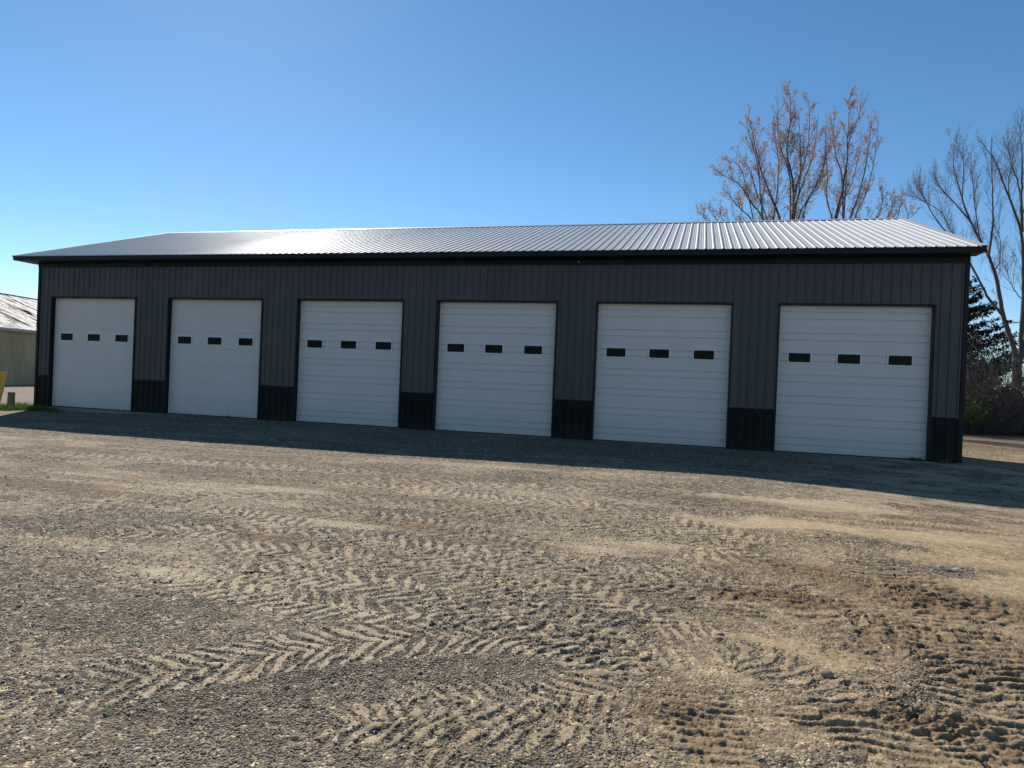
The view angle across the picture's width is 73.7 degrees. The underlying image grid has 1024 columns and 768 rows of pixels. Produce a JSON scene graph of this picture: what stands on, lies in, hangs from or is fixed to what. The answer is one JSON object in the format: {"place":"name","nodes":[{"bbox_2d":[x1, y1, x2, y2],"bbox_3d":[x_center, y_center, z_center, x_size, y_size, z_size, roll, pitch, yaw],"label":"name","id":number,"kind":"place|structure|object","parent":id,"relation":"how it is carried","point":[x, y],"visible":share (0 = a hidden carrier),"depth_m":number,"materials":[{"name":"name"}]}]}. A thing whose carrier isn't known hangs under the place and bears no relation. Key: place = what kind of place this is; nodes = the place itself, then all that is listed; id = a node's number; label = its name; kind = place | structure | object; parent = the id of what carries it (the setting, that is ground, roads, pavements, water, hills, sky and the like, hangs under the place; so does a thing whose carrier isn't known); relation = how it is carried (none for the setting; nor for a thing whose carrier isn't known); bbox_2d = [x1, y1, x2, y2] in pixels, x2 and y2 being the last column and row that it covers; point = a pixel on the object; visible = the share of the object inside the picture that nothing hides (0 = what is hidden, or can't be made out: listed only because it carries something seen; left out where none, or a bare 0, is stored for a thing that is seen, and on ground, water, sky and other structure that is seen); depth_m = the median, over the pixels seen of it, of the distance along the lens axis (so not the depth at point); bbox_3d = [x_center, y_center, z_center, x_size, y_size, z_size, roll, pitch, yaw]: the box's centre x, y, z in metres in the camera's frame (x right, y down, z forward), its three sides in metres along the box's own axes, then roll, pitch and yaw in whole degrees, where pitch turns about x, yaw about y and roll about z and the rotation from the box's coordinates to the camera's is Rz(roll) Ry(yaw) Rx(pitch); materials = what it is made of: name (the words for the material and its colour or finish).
{"place":"outdoors","nodes":[
{"label":"outdoors","id":0,"kind":"place"},
{"bbox_2d":[0,402,63,412],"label":"grass","id":1,"kind":"structure","parent":0,"point":[22,406],"depth_m":23.86,"materials":[{"name":"green plant"}]},
{"bbox_2d":[0,385,1023,767],"bbox_3d":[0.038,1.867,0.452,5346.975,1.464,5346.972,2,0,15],"label":"ground","id":2,"kind":"structure","parent":0,"point":[928,523],"depth_m":5.34,"materials":[{"name":"beige gravel"}]},
{"bbox_2d":[0,372,7,401],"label":"yellow panel","id":3,"kind":"object","parent":2,"relation":"on","point":[3,377],"visible":1,"depth_m":24.62,"materials":[{"name":"paint"}]},
{"bbox_2d":[7,392,15,407],"bbox_3d":[-17.876,0.663,24.367,0.248,0.764,0.242,2,0,15],"label":"wooden post","id":4,"kind":"object","parent":2,"relation":"on","point":[11,398],"visible":0.73,"depth_m":24.28,"materials":[{"name":"grey wood"}]},
{"bbox_2d":[0,293,36,384],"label":"metal shed","id":5,"kind":"structure","parent":2,"relation":"on","point":[18,318],"depth_m":49.29,"materials":[{"name":"beige metal"}]},
{"bbox_2d":[244,570,267,572],"bbox_3d":[-2.014,1.484,5.384,0.210,0.023,0.048,2,0,8],"label":"stick","id":6,"kind":"object","parent":2,"relation":"on","point":[254,572],"visible":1,"depth_m":5.38,"materials":[{"name":"wood"}]},
{"bbox_2d":[257,552,296,555],"bbox_3d":[-2.049,1.487,5.962,0.335,0.019,0.031,2,0,-25],"label":"stick","id":7,"kind":"object","parent":2,"relation":"on","point":[276,553],"visible":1,"depth_m":5.96,"materials":[{"name":"wood"}]},
{"bbox_2d":[290,734,298,739],"bbox_3d":[-0.955,1.553,2.998,0.039,0.024,0.031,2,0,7],"label":"stone","id":8,"kind":"object","parent":2,"relation":"on","point":[294,737],"visible":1,"depth_m":2.99,"materials":[{"name":"grey stone"}]},
{"bbox_2d":[37,406,930,461],"bbox_3d":[-3.073,1.486,21.087,29.198,0.187,0.580,2,0,15],"label":"concrete apron","id":9,"kind":"object","parent":2,"relation":"on","point":[71,409],"visible":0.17,"depth_m":21.98,"materials":[{"name":"concrete"}]},
{"bbox_2d":[903,456,921,460],"bbox_3d":[10.181,1.887,17.352,0.491,0.114,0.210,2,0,29],"label":"weed","id":10,"kind":"object","parent":9,"relation":"on","point":[914,459],"visible":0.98,"depth_m":17.32,"materials":[{"name":"green plant"}]},
{"bbox_2d":[12,217,987,462],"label":"garage building","id":11,"kind":"structure","parent":2,"relation":"on","point":[846,337],"depth_m":20.37,"materials":[{"name":"grey metal"}]},
{"bbox_2d":[52,298,134,410],"bbox_3d":[-14.928,-1.117,24.466,3.738,4.014,0.072,2,0,15],"label":"overhead door","id":12,"kind":"structure","parent":11,"relation":"in","point":[93,338],"depth_m":24.46,"materials":[{"name":"white metal"}]},
{"bbox_2d":[168,299,261,418],"bbox_3d":[-10.029,-0.910,23.146,3.738,4.014,0.072,2,0,15],"label":"overhead door","id":13,"kind":"structure","parent":11,"relation":"in","point":[215,347],"depth_m":23.13,"materials":[{"name":"white metal"}]},
{"bbox_2d":[296,301,402,427],"bbox_3d":[-5.179,-0.706,21.839,3.738,4.014,0.072,2,0,15],"label":"overhead door","id":14,"kind":"structure","parent":11,"relation":"in","point":[349,367],"depth_m":21.82,"materials":[{"name":"white metal"}]},
{"bbox_2d":[435,302,555,436],"bbox_3d":[-0.501,-0.509,20.579,3.738,4.014,0.072,2,0,15],"label":"overhead door","id":15,"kind":"structure","parent":11,"relation":"in","point":[496,360],"depth_m":20.56,"materials":[{"name":"white metal"}]},
{"bbox_2d":[593,304,730,447],"bbox_3d":[4.207,-0.311,19.310,3.738,4.014,0.072,2,0,15],"label":"overhead door","id":16,"kind":"structure","parent":11,"relation":"in","point":[662,369],"depth_m":19.28,"materials":[{"name":"white metal"}]},
{"bbox_2d":[775,306,931,460],"bbox_3d":[8.940,-0.112,18.034,3.738,4.014,0.072,2,0,15],"label":"overhead door","id":17,"kind":"structure","parent":11,"relation":"in","point":[853,380],"depth_m":18.00,"materials":[{"name":"white metal"}]},
{"bbox_2d":[691,81,836,221],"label":"budding tree","id":18,"kind":"object","parent":2,"relation":"on","point":[794,188],"visible":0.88,"depth_m":46.73,"materials":[{"name":"brown plant"}]},
{"bbox_2d":[819,669,833,678],"bbox_3d":[1.780,1.642,3.864,0.062,0.052,0.085,2,0,-38],"label":"stone","id":19,"kind":"object","parent":2,"relation":"on","point":[826,673],"visible":0.98,"depth_m":3.84,"materials":[{"name":"grey stone"}]},
{"bbox_2d":[843,609,851,622],"bbox_3d":[2.385,1.647,4.857,0.051,0.023,0.273,2,0,25],"label":"stick","id":20,"kind":"object","parent":2,"relation":"on","point":[846,612],"visible":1,"depth_m":4.87,"materials":[{"name":"wood"}]},
{"bbox_2d":[816,84,920,218],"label":"budding tree","id":21,"kind":"object","parent":2,"relation":"on","point":[846,192],"visible":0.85,"depth_m":48.86,"materials":[{"name":"brown plant"}]},
{"bbox_2d":[899,683,919,711],"bbox_3d":[2.079,1.633,3.571,0.040,0.020,0.459,3,0,38],"label":"stick","id":22,"kind":"object","parent":2,"relation":"on","point":[906,706],"visible":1,"depth_m":3.52,"materials":[{"name":"wood"}]},
{"bbox_2d":[931,564,959,569],"bbox_3d":[4.008,1.696,6.315,0.221,0.020,0.057,2,0,24],"label":"wood scrap","id":23,"kind":"object","parent":2,"relation":"on","point":[933,565],"visible":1,"depth_m":6.31,"materials":[{"name":"wood"}]},
{"bbox_2d":[898,105,1023,405],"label":"bare tree","id":24,"kind":"object","parent":2,"relation":"on","point":[1000,309],"visible":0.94,"depth_m":48.58,"materials":[{"name":"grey plant"}]},
{"bbox_2d":[964,392,991,434],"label":"leafing bush","id":25,"kind":"object","parent":2,"relation":"on","point":[972,416],"visible":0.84,"depth_m":41.36,"materials":[{"name":"green plant"}]},
{"bbox_2d":[968,754,990,767],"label":"stick","id":26,"kind":"object","parent":2,"relation":"on","point":[970,757],"visible":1,"depth_m":3.01,"materials":[{"name":"wood"}]},
{"bbox_2d":[963,301,1023,435],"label":"thicket","id":27,"kind":"object","parent":2,"relation":"on","point":[1005,411],"visible":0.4,"depth_m":42.69,"materials":[{"name":"brown plant"}]},
{"bbox_2d":[966,276,1023,399],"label":"spruce tree","id":28,"kind":"object","parent":2,"relation":"on","point":[984,309],"visible":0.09,"depth_m":54.30,"materials":[{"name":"green plant"}]},
{"bbox_2d":[0,0,1023,396],"label":"sky","id":29,"kind":"structure","parent":0,"point":[120,119],"materials":[{"name":"blue"}]},
{"bbox_2d":[962,444,1023,472],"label":"dead grass","id":30,"kind":"structure","parent":0,"point":[1021,471],"depth_m":24.49,"materials":[{"name":"beige plant"}]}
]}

